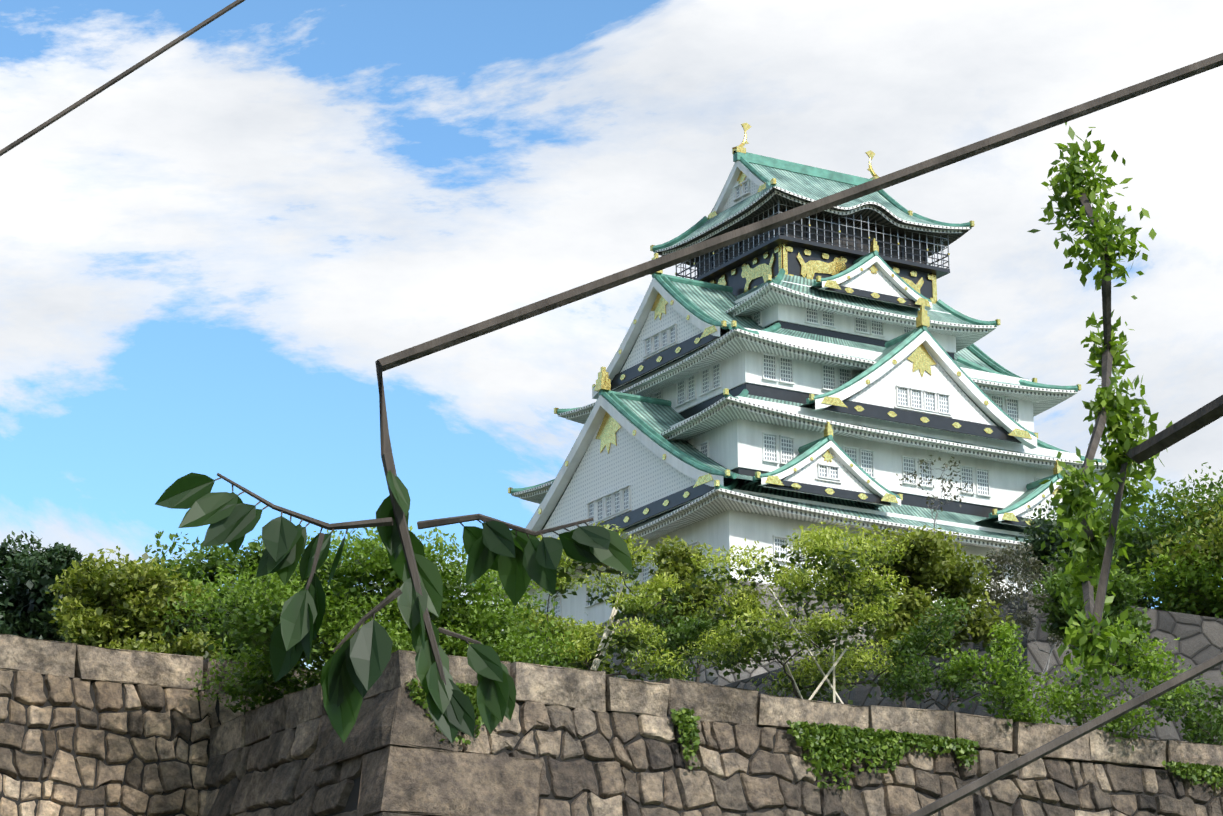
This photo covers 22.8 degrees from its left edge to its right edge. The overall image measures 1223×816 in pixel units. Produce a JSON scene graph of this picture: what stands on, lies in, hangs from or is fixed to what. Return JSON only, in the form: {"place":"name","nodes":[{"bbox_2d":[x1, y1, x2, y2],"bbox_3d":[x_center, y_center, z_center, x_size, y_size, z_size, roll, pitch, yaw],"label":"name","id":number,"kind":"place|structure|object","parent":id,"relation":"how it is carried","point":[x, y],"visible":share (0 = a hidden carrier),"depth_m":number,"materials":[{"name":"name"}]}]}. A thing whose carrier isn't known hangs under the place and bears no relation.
{"place":"outdoors","nodes":[
{"label":"outdoors","id":0,"kind":"place"},
{"bbox_2d":[0,0,1222,668],"label":"sky","id":1,"kind":"structure","parent":0,"point":[208,262],"materials":[{"name":"blue"}]},
{"bbox_2d":[471,122,1157,637],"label":"castle tower","id":2,"kind":"structure","parent":0,"point":[773,388],"depth_m":208.56,"materials":[{"name":"white paint"}]},
{"label":"ground","id":3,"kind":"structure","parent":0,"visible":0},
{"bbox_2d":[0,634,1222,815],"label":"stone wall","id":4,"kind":"structure","parent":3,"relation":"on","point":[85,730],"depth_m":59.05,"materials":[{"name":"grey stone"}]},
{"bbox_2d":[405,678,1222,790],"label":"ivy","id":5,"kind":"object","parent":4,"relation":"on","point":[833,739],"visible":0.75,"depth_m":59.04,"materials":[{"name":"green plant"}]},
{"bbox_2d":[0,0,1222,815],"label":"tree branches","id":6,"kind":"object","parent":3,"relation":"on","point":[518,558],"visible":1,"depth_m":4.22,"materials":[{"name":"green plant"}]},
{"label":"terrace","id":7,"kind":"structure","parent":0,"visible":0},
{"bbox_2d":[0,560,14,634],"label":"tree","id":8,"kind":"object","parent":7,"relation":"on","point":[5,604],"visible":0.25,"depth_m":103.35,"materials":[{"name":"green plant"}]},
{"bbox_2d":[0,530,96,641],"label":"conifer tree","id":9,"kind":"object","parent":7,"relation":"on","point":[35,572],"visible":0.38,"depth_m":105.93,"materials":[{"name":"green plant"}]},
{"bbox_2d":[45,545,224,659],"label":"bush","id":10,"kind":"object","parent":7,"relation":"on","point":[109,604],"visible":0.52,"depth_m":95.09,"materials":[{"name":"green plant"}]},
{"bbox_2d":[119,531,322,667],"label":"bush","id":11,"kind":"object","parent":7,"relation":"on","point":[215,559],"visible":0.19,"depth_m":101.51,"materials":[{"name":"green plant"}]},
{"bbox_2d":[153,525,587,712],"bbox_3d":[-4.920,5.040,60.399,8.727,5.041,7.650,9,-19,-29],"label":"bush","id":12,"kind":"object","parent":7,"relation":"on","point":[349,605],"visible":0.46,"depth_m":59.21,"materials":[{"name":"green plant"}]},
{"bbox_2d":[475,536,612,665],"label":"pine tree","id":13,"kind":"object","parent":7,"relation":"on","point":[561,584],"visible":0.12,"depth_m":72.06,"materials":[{"name":"green plant"}]},
{"bbox_2d":[498,521,694,681],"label":"pine tree","id":14,"kind":"object","parent":7,"relation":"on","point":[590,658],"visible":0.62,"depth_m":66.39,"materials":[{"name":"green plant"}]},
{"bbox_2d":[637,590,724,681],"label":"bush","id":15,"kind":"object","parent":7,"relation":"on","point":[682,634],"visible":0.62,"depth_m":74.13,"materials":[{"name":"green plant"}]},
{"bbox_2d":[629,535,763,681],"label":"tree","id":16,"kind":"object","parent":7,"relation":"on","point":[678,563],"visible":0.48,"depth_m":88.69,"materials":[{"name":"green plant"}]},
{"bbox_2d":[674,516,942,703],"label":"pine tree","id":17,"kind":"object","parent":7,"relation":"on","point":[739,646],"visible":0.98,"depth_m":70.22,"materials":[{"name":"green plant"}]},
{"bbox_2d":[530,578,1222,743],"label":"stone wall","id":18,"kind":"structure","parent":7,"relation":"on","point":[1200,640],"depth_m":139.55,"materials":[{"name":"stone"}]},
{"bbox_2d":[896,455,973,615],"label":"bare tree","id":19,"kind":"object","parent":18,"relation":"on","point":[942,482],"visible":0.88,"depth_m":173.86,"materials":[{"name":"brown plant"}]},
{"bbox_2d":[1003,497,1155,607],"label":"tree","id":20,"kind":"object","parent":18,"relation":"on","point":[1045,529],"visible":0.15,"depth_m":158.90,"materials":[{"name":"green plant"}]},
{"bbox_2d":[1028,462,1222,610],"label":"tree","id":21,"kind":"object","parent":18,"relation":"on","point":[1141,537],"visible":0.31,"depth_m":149.19,"materials":[{"name":"green plant"}]},
{"bbox_2d":[1126,528,1222,618],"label":"bush","id":22,"kind":"object","parent":18,"relation":"on","point":[1213,596],"visible":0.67,"depth_m":144.63,"materials":[{"name":"green plant"}]},
{"bbox_2d":[1147,485,1222,617],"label":"tree","id":23,"kind":"object","parent":18,"relation":"on","point":[1218,547],"visible":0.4,"depth_m":145.81,"materials":[{"name":"green plant"}]},
{"bbox_2d":[810,523,1019,707],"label":"tree","id":24,"kind":"object","parent":7,"relation":"on","point":[929,563],"visible":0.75,"depth_m":92.19,"materials":[{"name":"green plant"}]},
{"bbox_2d":[878,592,980,710],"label":"bush","id":25,"kind":"object","parent":7,"relation":"on","point":[910,677],"visible":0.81,"depth_m":69.23,"materials":[{"name":"green plant"}]},
{"bbox_2d":[939,621,1052,726],"bbox_3d":[8.187,6.089,62.064,2.473,3.796,2.266,9,-19,-29],"label":"bush","id":26,"kind":"object","parent":7,"relation":"on","point":[1002,686],"visible":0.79,"depth_m":62.04,"materials":[{"name":"green plant"}]},
{"bbox_2d":[976,542,1063,716],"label":"tree","id":27,"kind":"object","parent":7,"relation":"on","point":[1006,558],"visible":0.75,"depth_m":97.97,"materials":[{"name":"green plant"}]},
{"bbox_2d":[1032,568,1159,723],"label":"tree","id":28,"kind":"object","parent":7,"relation":"on","point":[1058,616],"visible":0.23,"depth_m":89.45,"materials":[{"name":"green plant"}]},
{"bbox_2d":[1036,617,1202,750],"bbox_3d":[10.659,6.477,63.771,3.665,3.988,2.412,-8,-18,25],"label":"bush","id":29,"kind":"object","parent":7,"relation":"on","point":[1067,702],"visible":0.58,"depth_m":63.62,"materials":[{"name":"green plant"}]},
{"bbox_2d":[1142,665,1222,744],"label":"bush","id":30,"kind":"object","parent":7,"relation":"on","point":[1200,732],"visible":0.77,"depth_m":66.47,"materials":[{"name":"green plant"}]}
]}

